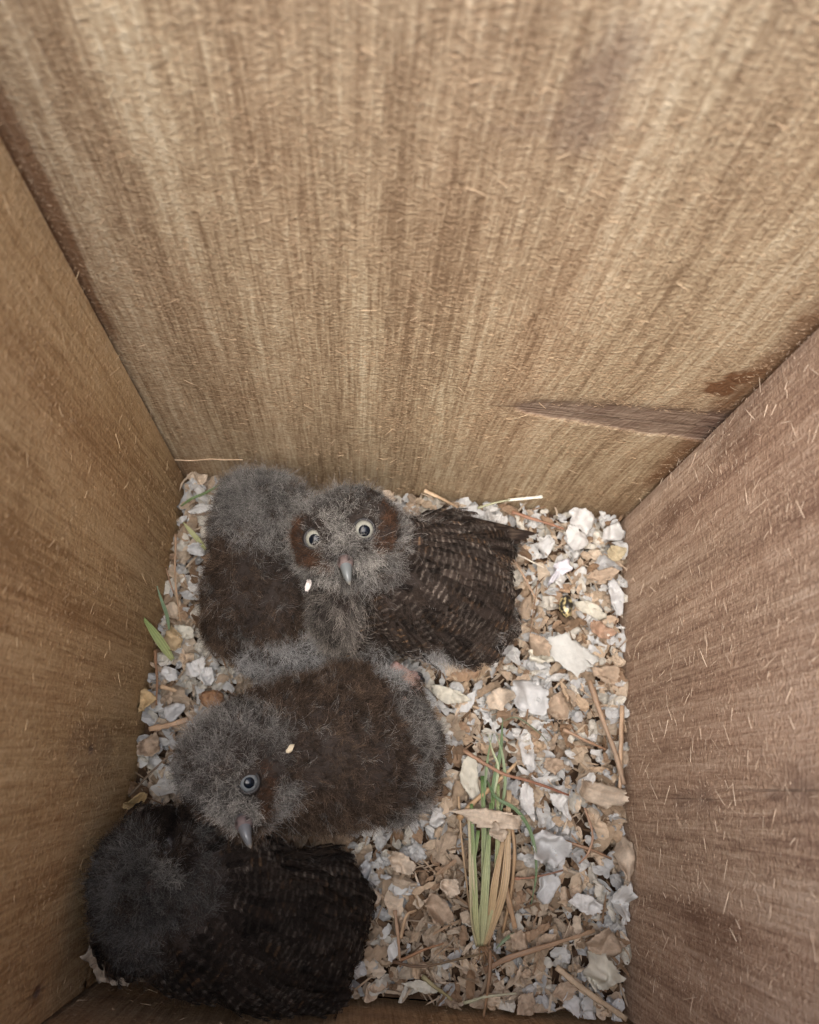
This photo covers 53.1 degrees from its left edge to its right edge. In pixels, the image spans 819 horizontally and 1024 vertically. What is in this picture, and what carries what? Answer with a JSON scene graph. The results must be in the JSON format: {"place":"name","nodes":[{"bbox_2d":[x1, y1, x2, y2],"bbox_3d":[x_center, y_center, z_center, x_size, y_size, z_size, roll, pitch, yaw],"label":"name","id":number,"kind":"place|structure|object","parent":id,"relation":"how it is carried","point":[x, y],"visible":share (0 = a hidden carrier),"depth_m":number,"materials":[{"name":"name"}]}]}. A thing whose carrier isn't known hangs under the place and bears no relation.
{"place":"outdoors","nodes":[
{"label":"outdoors","id":0,"kind":"place"},
{"bbox_2d":[111,472,630,1019],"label":"wood shavings","id":1,"kind":"object","parent":0,"point":[451,868],"visible":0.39,"depth_m":0.41},
{"bbox_2d":[103,976,128,985],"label":"wood shaving","id":2,"kind":"object","parent":1,"relation":"on","point":[111,980],"visible":0.39,"depth_m":0.36,"materials":[{"name":"wood"}]},
{"bbox_2d":[122,792,147,808],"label":"wood shaving","id":3,"kind":"object","parent":1,"relation":"on","point":[137,798],"visible":0.73,"depth_m":0.39,"materials":[{"name":"wood"}]},
{"bbox_2d":[137,687,156,711],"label":"wood shaving","id":4,"kind":"object","parent":1,"relation":"on","point":[147,698],"visible":1,"depth_m":0.41,"materials":[{"name":"wood"}]},
{"bbox_2d":[136,732,159,756],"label":"wood shaving","id":5,"kind":"object","parent":1,"relation":"on","point":[148,746],"visible":1,"depth_m":0.40,"materials":[{"name":"wood"}]},
{"bbox_2d":[128,752,170,797],"bbox_3d":[-0.123,0.124,0.389,0.002,0.009,0.028,44,74,10],"label":"straw","id":6,"kind":"object","parent":1,"relation":"on","point":[142,781],"visible":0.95,"depth_m":0.39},
{"bbox_2d":[153,649,158,704],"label":"straw","id":7,"kind":"object","parent":1,"relation":"on","point":[156,667],"visible":1,"depth_m":0.41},
{"bbox_2d":[157,586,169,629],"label":"loose grass","id":8,"kind":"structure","parent":1,"relation":"on","point":[165,611],"depth_m":0.42,"materials":[{"name":"plant"}]},
{"bbox_2d":[148,717,188,731],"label":"straw","id":9,"kind":"object","parent":1,"relation":"on","point":[158,727],"visible":0.97,"depth_m":0.40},
{"bbox_2d":[160,684,176,691],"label":"straw","id":10,"kind":"object","parent":1,"relation":"on","point":[165,687],"visible":1,"depth_m":0.41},
{"bbox_2d":[160,666,177,681],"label":"paper scrap","id":11,"kind":"object","parent":1,"relation":"on","point":[168,673],"visible":1,"depth_m":0.41,"materials":[{"name":"paper"}]},
{"bbox_2d":[165,567,174,593],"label":"straw","id":12,"kind":"object","parent":1,"relation":"on","point":[169,580],"visible":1,"depth_m":0.42,"materials":[{"name":"plant"}]},
{"bbox_2d":[163,625,182,650],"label":"wood shaving","id":13,"kind":"object","parent":1,"relation":"on","point":[173,640],"visible":1,"depth_m":0.42,"materials":[{"name":"wood"}]},
{"bbox_2d":[163,703,184,721],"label":"paper scrap","id":14,"kind":"object","parent":1,"relation":"on","point":[173,712],"visible":0.99,"depth_m":0.41,"materials":[{"name":"paper"}]},
{"bbox_2d":[174,533,180,620],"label":"straw","id":15,"kind":"object","parent":1,"relation":"on","point":[175,542],"visible":1,"depth_m":0.42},
{"bbox_2d":[174,624,193,638],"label":"paper scrap","id":16,"kind":"object","parent":1,"relation":"on","point":[185,632],"visible":1,"depth_m":0.42,"materials":[{"name":"paper"}]},
{"bbox_2d":[183,522,205,549],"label":"loose grass","id":17,"kind":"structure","parent":1,"relation":"on","point":[194,535],"depth_m":0.43,"materials":[{"name":"plant"}]},
{"bbox_2d":[185,656,205,677],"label":"paper scrap","id":18,"kind":"object","parent":1,"relation":"on","point":[192,669],"visible":1,"depth_m":0.41,"materials":[{"name":"paper"}]},
{"bbox_2d":[187,542,205,555],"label":"paper scrap","id":19,"kind":"object","parent":1,"relation":"on","point":[195,548],"visible":0.96,"depth_m":0.43,"materials":[{"name":"paper"}]},
{"bbox_2d":[188,503,211,514],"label":"paper scrap","id":20,"kind":"object","parent":1,"relation":"on","point":[198,508],"visible":0.89,"depth_m":0.44,"materials":[{"name":"paper"}]},
{"bbox_2d":[181,485,218,506],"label":"loose grass","id":21,"kind":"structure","parent":1,"relation":"on","point":[196,496],"depth_m":0.44,"materials":[{"name":"plant"}]},
{"bbox_2d":[199,690,223,707],"bbox_3d":[-0.099,0.094,0.411,0.013,0.009,0.009,5,71,-2],"label":"seed pod","id":22,"kind":"object","parent":1,"relation":"on","point":[208,695],"visible":0.76,"depth_m":0.41,"materials":[{"name":"brown plant"}]},
{"bbox_2d":[73,801,376,1023],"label":"owlet","id":23,"kind":"object","parent":1,"relation":"on","point":[182,905],"visible":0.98,"depth_m":0.33,"materials":[{"name":"black"}]},
{"bbox_2d":[183,453,341,688],"bbox_3d":[-0.069,0.032,0.400,0.063,0.061,0.097,5,71,-2],"label":"owlet","id":24,"kind":"object","parent":1,"relation":"on","point":[251,620],"visible":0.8,"depth_m":0.38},
{"bbox_2d":[152,648,453,851],"bbox_3d":[-0.042,0.107,0.370,0.115,0.079,0.081,5,71,-2],"label":"owlet","id":25,"kind":"object","parent":1,"relation":"on","point":[368,753],"visible":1,"depth_m":0.35,"materials":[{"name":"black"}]},
{"bbox_2d":[286,744,294,752],"bbox_3d":[-0.049,0.097,0.335,0.003,0.002,0.004,5,71,-2],"label":"wood chip","id":26,"kind":"object","parent":25,"relation":"on","point":[289,749],"visible":1,"depth_m":0.33,"materials":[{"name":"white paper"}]},
{"bbox_2d":[370,887,381,903],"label":"wood shaving","id":27,"kind":"object","parent":1,"relation":"on","point":[378,894],"visible":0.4,"depth_m":0.39,"materials":[{"name":"wood"}]},
{"bbox_2d":[136,476,631,1021],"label":"paper scraps","id":28,"kind":"object","parent":1,"relation":"on","point":[414,848],"visible":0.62,"depth_m":0.42,"materials":[{"name":"white paper"}]},
{"bbox_2d":[80,945,108,983],"bbox_3d":[-0.133,0.194,0.351,0.012,0.030,0.018,-10,73,-7],"label":"wood shaving","id":29,"kind":"object","parent":28,"relation":"on","point":[90,958],"visible":0.62,"depth_m":0.36,"materials":[{"name":"wood"}]},
{"bbox_2d":[144,617,174,660],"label":"loose grass","id":30,"kind":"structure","parent":28,"relation":"on","point":[160,641],"depth_m":0.41,"materials":[{"name":"plant"}]},
{"bbox_2d":[199,666,214,685],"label":"paper scrap","id":31,"kind":"object","parent":28,"relation":"on","point":[208,678],"visible":1,"depth_m":0.41,"materials":[{"name":"paper"}]},
{"bbox_2d":[358,858,371,880],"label":"paper scrap","id":32,"kind":"object","parent":28,"relation":"on","point":[366,866],"visible":0.61,"depth_m":0.39,"materials":[{"name":"paper"}]},
{"bbox_2d":[387,851,416,874],"bbox_3d":[-0.004,0.167,0.391,0.015,0.011,0.011,5,71,-2],"label":"wood shaving","id":33,"kind":"object","parent":28,"relation":"on","point":[401,862],"visible":1,"depth_m":0.39,"materials":[{"name":"wood"}]},
{"bbox_2d":[456,762,516,820],"bbox_3d":[0.038,0.137,0.404,0.040,0.004,0.004,-40,78,-15],"label":"straw","id":34,"kind":"object","parent":28,"relation":"on","point":[474,801],"visible":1,"depth_m":0.40,"materials":[{"name":"plant"}]},
{"bbox_2d":[486,687,515,710],"bbox_3d":[0.046,0.094,0.416,0.013,0.018,0.012,5,71,-2],"label":"wood shaving","id":35,"kind":"object","parent":28,"relation":"on","point":[499,698],"visible":1,"depth_m":0.42,"materials":[{"name":"wood"}]},
{"bbox_2d":[510,680,549,715],"bbox_3d":[0.061,0.095,0.423,0.023,0.015,0.019,5,71,-2],"label":"paper scrap","id":36,"kind":"object","parent":28,"relation":"on","point":[527,693],"visible":1,"depth_m":0.42,"materials":[{"name":"white paper"}]},
{"bbox_2d":[530,830,571,867],"bbox_3d":[0.068,0.163,0.397,0.021,0.022,0.016,20,71,3],"label":"paper scrap","id":37,"kind":"object","parent":28,"relation":"on","point":[546,841],"visible":1,"depth_m":0.40,"materials":[{"name":"white paper"}]},
{"bbox_2d":[579,807,593,863],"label":"straw","id":38,"kind":"object","parent":28,"relation":"on","point":[592,835],"visible":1,"depth_m":0.40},
{"bbox_2d":[610,880,637,925],"bbox_3d":[0.103,0.187,0.393,0.009,0.018,0.020,5,71,-2],"label":"paper scrap","id":39,"kind":"object","parent":28,"relation":"on","point":[623,895],"visible":1,"depth_m":0.39,"materials":[{"name":"white paper"}]},
{"bbox_2d":[393,910,400,966],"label":"straw","id":40,"kind":"object","parent":1,"relation":"on","point":[397,930],"visible":1,"depth_m":0.38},
{"bbox_2d":[273,471,534,684],"bbox_3d":[0.005,0.034,0.391,0.121,0.097,0.089,5,71,-2],"label":"owlet","id":41,"kind":"object","parent":1,"relation":"on","point":[389,579],"visible":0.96,"depth_m":0.37,"materials":[{"name":"black"}]},
{"bbox_2d":[305,579,311,591],"bbox_3d":[-0.045,0.033,0.363,0.003,0.003,0.006,5,71,-2],"label":"wood chip","id":42,"kind":"object","parent":41,"relation":"attached to","point":[308,584],"visible":1,"depth_m":0.36,"materials":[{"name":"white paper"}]},
{"bbox_2d":[399,909,416,938],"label":"straw","id":43,"kind":"object","parent":1,"relation":"on","point":[403,923],"visible":1,"depth_m":0.38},
{"bbox_2d":[401,979,441,993],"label":"paper scrap","id":44,"kind":"object","parent":1,"relation":"on","point":[421,986],"visible":1,"depth_m":0.38,"materials":[{"name":"paper"}]},
{"bbox_2d":[401,943,443,961],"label":"straw","id":45,"kind":"object","parent":1,"relation":"on","point":[414,953],"visible":1,"depth_m":0.38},
{"bbox_2d":[429,806,444,828],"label":"paper scrap","id":46,"kind":"object","parent":1,"relation":"on","point":[437,820],"visible":0.98,"depth_m":0.40,"materials":[{"name":"paper"}]},
{"bbox_2d":[421,974,452,1000],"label":"straw","id":47,"kind":"object","parent":1,"relation":"on","point":[431,983],"visible":1,"depth_m":0.38,"materials":[{"name":"plant"}]},
{"bbox_2d":[392,953,483,967],"bbox_3d":[0.013,0.207,0.380,0.042,0.005,0.008,5,71,-2],"label":"straw","id":48,"kind":"object","parent":1,"relation":"on","point":[424,966],"visible":1,"depth_m":0.38,"materials":[{"name":"plant"}]},
{"bbox_2d":[423,892,453,925],"bbox_3d":[0.014,0.186,0.384,0.011,0.017,0.016,-21,74,-11],"label":"wood shaving","id":49,"kind":"object","parent":1,"relation":"on","point":[439,911],"visible":1,"depth_m":0.39,"materials":[{"name":"brown wood"}]},
{"bbox_2d":[423,489,458,507],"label":"straw","id":50,"kind":"object","parent":1,"relation":"on","point":[428,492],"visible":0.97,"depth_m":0.45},
{"bbox_2d":[440,879,459,897],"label":"wood shaving","id":51,"kind":"object","parent":1,"relation":"on","point":[449,888],"visible":1,"depth_m":0.39,"materials":[{"name":"wood"}]},
{"bbox_2d":[431,684,471,703],"bbox_3d":[0.022,0.094,0.421,0.022,0.005,0.010,5,71,-2],"label":"paper scrap","id":52,"kind":"object","parent":1,"relation":"on","point":[446,695],"visible":1,"depth_m":0.42,"materials":[{"name":"beige paper"}]},
{"bbox_2d":[457,796,469,909],"bbox_3d":[0.026,0.165,0.397,0.010,0.005,0.051,5,71,-2],"label":"straw","id":53,"kind":"object","parent":1,"relation":"on","point":[460,827],"visible":1,"depth_m":0.40,"materials":[{"name":"plant"}]},
{"bbox_2d":[447,505,485,518],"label":"paper scrap","id":54,"kind":"object","parent":1,"relation":"on","point":[473,508],"visible":0.25,"depth_m":0.45,"materials":[{"name":"paper"}]},
{"bbox_2d":[459,752,480,799],"bbox_3d":[0.030,0.132,0.408,0.010,0.006,0.025,-5,72,-6],"label":"paper scrap","id":55,"kind":"object","parent":1,"relation":"on","point":[468,774],"visible":1,"depth_m":0.41,"materials":[{"name":"white paper"}]},
{"bbox_2d":[482,950,491,1018],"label":"straw","id":56,"kind":"object","parent":1,"relation":"on","point":[488,980],"visible":1,"depth_m":0.38,"materials":[{"name":"plant"}]},
{"bbox_2d":[463,992,516,1004],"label":"straw","id":57,"kind":"object","parent":1,"relation":"on","point":[484,997],"visible":1,"depth_m":0.38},
{"bbox_2d":[468,718,516,973],"bbox_3d":[0.040,0.159,0.396,0.024,0.015,0.117,2,71,-3],"label":"grass tuft","id":58,"kind":"object","parent":1,"relation":"on","point":[484,919],"visible":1,"depth_m":0.39,"materials":[{"name":"plant"}]},
{"bbox_2d":[450,808,521,829],"bbox_3d":[0.037,0.146,0.392,0.038,0.011,0.009,5,71,-2],"label":"wood shaving","id":59,"kind":"object","parent":58,"relation":"on","point":[483,817],"visible":1,"depth_m":0.39,"materials":[{"name":"beige wood"}]},
{"bbox_2d":[489,821,508,841],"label":"wood shaving","id":60,"kind":"object","parent":58,"relation":"on","point":[497,833],"visible":1,"depth_m":0.39,"materials":[{"name":"wood"}]},
{"bbox_2d":[477,499,510,508],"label":"straw","id":61,"kind":"object","parent":1,"relation":"on","point":[485,505],"visible":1,"depth_m":0.45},
{"bbox_2d":[488,513,508,524],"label":"paper scrap","id":62,"kind":"object","parent":1,"relation":"on","point":[504,520],"visible":0.76,"depth_m":0.45,"materials":[{"name":"paper"}]},
{"bbox_2d":[496,932,513,948],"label":"loose grass","id":63,"kind":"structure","parent":1,"relation":"on","point":[506,938],"depth_m":0.39,"materials":[{"name":"plant"}]},
{"bbox_2d":[486,780,537,904],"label":"loose grass","id":64,"kind":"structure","parent":1,"relation":"on","point":[518,812],"depth_m":0.39,"materials":[{"name":"plant"}]},
{"bbox_2d":[462,749,568,795],"bbox_3d":[0.052,0.131,0.406,0.058,0.008,0.005,22,71,4],"label":"straw","id":65,"kind":"object","parent":1,"relation":"on","point":[470,754],"visible":1,"depth_m":0.41,"materials":[{"name":"plant"}]},
{"bbox_2d":[510,929,527,950],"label":"wood shaving","id":66,"kind":"object","parent":1,"relation":"on","point":[518,941],"visible":1,"depth_m":0.39,"materials":[{"name":"wood"}]},
{"bbox_2d":[514,560,534,597],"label":"straw","id":67,"kind":"object","parent":1,"relation":"on","point":[523,575],"visible":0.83,"depth_m":0.44,"materials":[{"name":"plant"}]},
{"bbox_2d":[503,717,547,742],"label":"loose grass","id":68,"kind":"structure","parent":1,"relation":"on","point":[527,724],"depth_m":0.41,"materials":[{"name":"plant"}]},
{"bbox_2d":[517,992,534,1015],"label":"wood shaving","id":69,"kind":"object","parent":1,"relation":"on","point":[526,1004],"visible":1,"depth_m":0.38,"materials":[{"name":"wood"}]},
{"bbox_2d":[518,731,533,766],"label":"paper scrap","id":70,"kind":"object","parent":1,"relation":"on","point":[527,758],"visible":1,"depth_m":0.41,"materials":[{"name":"paper"}]},
{"bbox_2d":[509,495,542,500],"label":"straw","id":71,"kind":"object","parent":1,"relation":"on","point":[527,498],"visible":1,"depth_m":0.45,"materials":[{"name":"plant"}]},
{"bbox_2d":[519,782,534,821],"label":"paper scrap","id":72,"kind":"object","parent":1,"relation":"on","point":[526,798],"visible":1,"depth_m":0.41,"materials":[{"name":"paper"}]},
{"bbox_2d":[518,554,543,567],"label":"straw","id":73,"kind":"object","parent":1,"relation":"on","point":[530,560],"visible":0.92,"depth_m":0.44,"materials":[{"name":"plant"}]},
{"bbox_2d":[528,580,538,642],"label":"straw","id":74,"kind":"object","parent":1,"relation":"on","point":[534,604],"visible":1,"depth_m":0.43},
{"bbox_2d":[511,510,563,529],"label":"straw","id":75,"kind":"object","parent":1,"relation":"on","point":[533,518],"visible":1,"depth_m":0.45,"materials":[{"name":"plant"}]},
{"bbox_2d":[483,929,594,972],"bbox_3d":[0.061,0.204,0.384,0.056,0.006,0.005,-16,73,-9],"label":"straw","id":76,"kind":"object","parent":1,"relation":"on","point":[511,957],"visible":1,"depth_m":0.38,"materials":[{"name":"brown plant"}]},
{"bbox_2d":[515,869,562,879],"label":"straw","id":77,"kind":"object","parent":1,"relation":"on","point":[530,877],"visible":1,"depth_m":0.39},
{"bbox_2d":[529,633,551,656],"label":"wood shaving","id":78,"kind":"object","parent":1,"relation":"on","point":[539,645],"visible":1,"depth_m":0.43,"materials":[{"name":"wood"}]},
{"bbox_2d":[528,649,554,663],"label":"paper scrap","id":79,"kind":"object","parent":1,"relation":"on","point":[540,659],"visible":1,"depth_m":0.43,"materials":[{"name":"paper"}]},
{"bbox_2d":[536,872,560,904],"bbox_3d":[0.067,0.182,0.396,0.011,0.008,0.015,5,71,-2],"label":"paper scrap","id":80,"kind":"object","parent":1,"relation":"on","point":[548,887],"visible":1,"depth_m":0.40,"materials":[{"name":"white paper"}]},
{"bbox_2d":[542,757,564,775],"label":"wood shaving","id":81,"kind":"object","parent":1,"relation":"on","point":[554,766],"visible":1,"depth_m":0.41,"materials":[{"name":"wood"}]},
{"bbox_2d":[547,691,569,721],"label":"wood shaving","id":82,"kind":"object","parent":1,"relation":"on","point":[558,709],"visible":1,"depth_m":0.42,"materials":[{"name":"wood"}]},
{"bbox_2d":[549,793,571,820],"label":"paper scrap","id":83,"kind":"object","parent":1,"relation":"on","point":[559,802],"visible":1,"depth_m":0.41,"materials":[{"name":"paper"}]},
{"bbox_2d":[548,558,572,585],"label":"paper scrap","id":84,"kind":"object","parent":1,"relation":"on","point":[564,566],"visible":1,"depth_m":0.45,"materials":[{"name":"paper"}]},
{"bbox_2d":[552,981,577,1001],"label":"wood shaving","id":85,"kind":"object","parent":1,"relation":"on","point":[561,990],"visible":1,"depth_m":0.38,"materials":[{"name":"wood"}]},
{"bbox_2d":[559,595,572,617],"bbox_3d":[0.084,0.051,0.440,0.007,0.007,0.013,5,71,-2],"label":"insect husk","id":86,"kind":"object","parent":1,"relation":"on","point":[565,605],"visible":1,"depth_m":0.44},
{"bbox_2d":[563,992,580,1018],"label":"paper scrap","id":87,"kind":"object","parent":1,"relation":"on","point":[572,1005],"visible":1,"depth_m":0.38,"materials":[{"name":"paper"}]},
{"bbox_2d":[546,632,598,677],"bbox_3d":[0.082,0.073,0.431,0.034,0.005,0.018,38,73,8],"label":"paper scrap","id":88,"kind":"object","parent":1,"relation":"on","point":[569,654],"visible":1,"depth_m":0.43,"materials":[{"name":"white paper"}]},
{"bbox_2d":[566,524,587,551],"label":"paper scrap","id":89,"kind":"object","parent":1,"relation":"on","point":[577,540],"visible":1,"depth_m":0.45,"materials":[{"name":"paper"}]},
{"bbox_2d":[568,507,594,534],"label":"paper scrap","id":90,"kind":"object","parent":1,"relation":"on","point":[583,519],"visible":1,"depth_m":0.46,"materials":[{"name":"white paper"}]},
{"bbox_2d":[563,728,606,750],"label":"straw","id":91,"kind":"object","parent":1,"relation":"on","point":[565,730],"visible":1,"depth_m":0.42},
{"bbox_2d":[568,893,602,915],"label":"paper scrap","id":92,"kind":"object","parent":1,"relation":"on","point":[588,905],"visible":1,"depth_m":0.39,"materials":[{"name":"white paper"}]},
{"bbox_2d":[566,840,611,859],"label":"straw","id":93,"kind":"object","parent":1,"relation":"on","point":[587,848],"visible":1,"depth_m":0.40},
{"bbox_2d":[573,599,606,620],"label":"paper scrap","id":94,"kind":"object","parent":1,"relation":"on","point":[593,610],"visible":1,"depth_m":0.44,"materials":[{"name":"paper"}]},
{"bbox_2d":[555,965,627,1021],"bbox_3d":[0.084,0.223,0.379,0.039,0.005,0.004,34,72,7],"label":"straw","id":95,"kind":"object","parent":1,"relation":"on","point":[572,980],"visible":1,"depth_m":0.38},
{"bbox_2d":[586,567,619,582],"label":"wood shaving","id":96,"kind":"object","parent":1,"relation":"on","point":[606,574],"visible":1,"depth_m":0.45,"materials":[{"name":"wood"}]},
{"bbox_2d":[590,620,616,638],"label":"wood shaving","id":97,"kind":"object","parent":1,"relation":"on","point":[599,629],"visible":1,"depth_m":0.43,"materials":[{"name":"wood"}]},
{"bbox_2d":[583,950,625,992],"bbox_3d":[0.089,0.214,0.382,0.015,0.021,0.016,34,73,7],"label":"paper scrap","id":98,"kind":"object","parent":1,"relation":"on","point":[600,972],"visible":1,"depth_m":0.38,"materials":[{"name":"white paper"}]},
{"bbox_2d":[579,779,629,808],"bbox_3d":[0.093,0.139,0.403,0.026,0.028,0.013,5,71,-2],"label":"wood shaving","id":99,"kind":"object","parent":1,"relation":"on","point":[601,794],"visible":1,"depth_m":0.41,"materials":[{"name":"beige wood"}]},
{"bbox_2d":[591,665,619,685],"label":"wood shaving","id":100,"kind":"object","parent":1,"relation":"on","point":[607,674],"visible":1,"depth_m":0.43,"materials":[{"name":"wood"}]},
{"bbox_2d":[585,927,626,956],"bbox_3d":[0.093,0.204,0.388,0.018,0.011,0.014,-26,75,-12],"label":"wood shaving","id":101,"kind":"object","parent":1,"relation":"on","point":[607,942],"visible":1,"depth_m":0.39,"materials":[{"name":"beige wood"}]},
{"bbox_2d":[587,680,625,784],"bbox_3d":[0.100,0.112,0.417,0.003,0.005,0.053,-14,73,-9],"label":"straw","id":102,"kind":"object","parent":1,"relation":"on","point":[593,692],"visible":1,"depth_m":0.42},
{"bbox_2d":[602,522,623,541],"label":"paper scrap","id":103,"kind":"object","parent":1,"relation":"on","point":[614,532],"visible":1,"depth_m":0.46,"materials":[{"name":"paper"}]},
{"bbox_2d":[608,578,624,616],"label":"paper scrap","id":104,"kind":"object","parent":1,"relation":"on","point":[616,593],"visible":1,"depth_m":0.44,"materials":[{"name":"paper"}]},
{"bbox_2d":[607,545,626,561],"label":"wood shaving","id":105,"kind":"object","parent":1,"relation":"on","point":[615,553],"visible":1,"depth_m":0.45,"materials":[{"name":"wood"}]},
{"bbox_2d":[618,705,624,788],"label":"straw","id":106,"kind":"object","parent":1,"relation":"on","point":[621,724],"visible":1,"depth_m":0.42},
{"bbox_2d":[610,835,634,885],"bbox_3d":[0.104,0.168,0.395,0.010,0.026,0.022,5,71,-2],"label":"wood shaving","id":107,"kind":"object","parent":1,"relation":"on","point":[624,854],"visible":1,"depth_m":0.40,"materials":[{"name":"beige wood"}]},
{"bbox_2d":[0,0,818,1023],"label":"nest box","id":108,"kind":"object","parent":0,"point":[562,256],"visible":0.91,"depth_m":0.28,"materials":[{"name":"brown wood"}]},
{"bbox_2d":[174,459,242,460],"bbox_3d":[-0.107,-0.028,0.434,0.039,0.010,0.001,5,71,-2],"label":"wood fibre","id":109,"kind":"object","parent":108,"relation":"attached to","point":[206,459],"visible":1,"depth_m":0.43,"materials":[{"name":"wood"}]}
]}

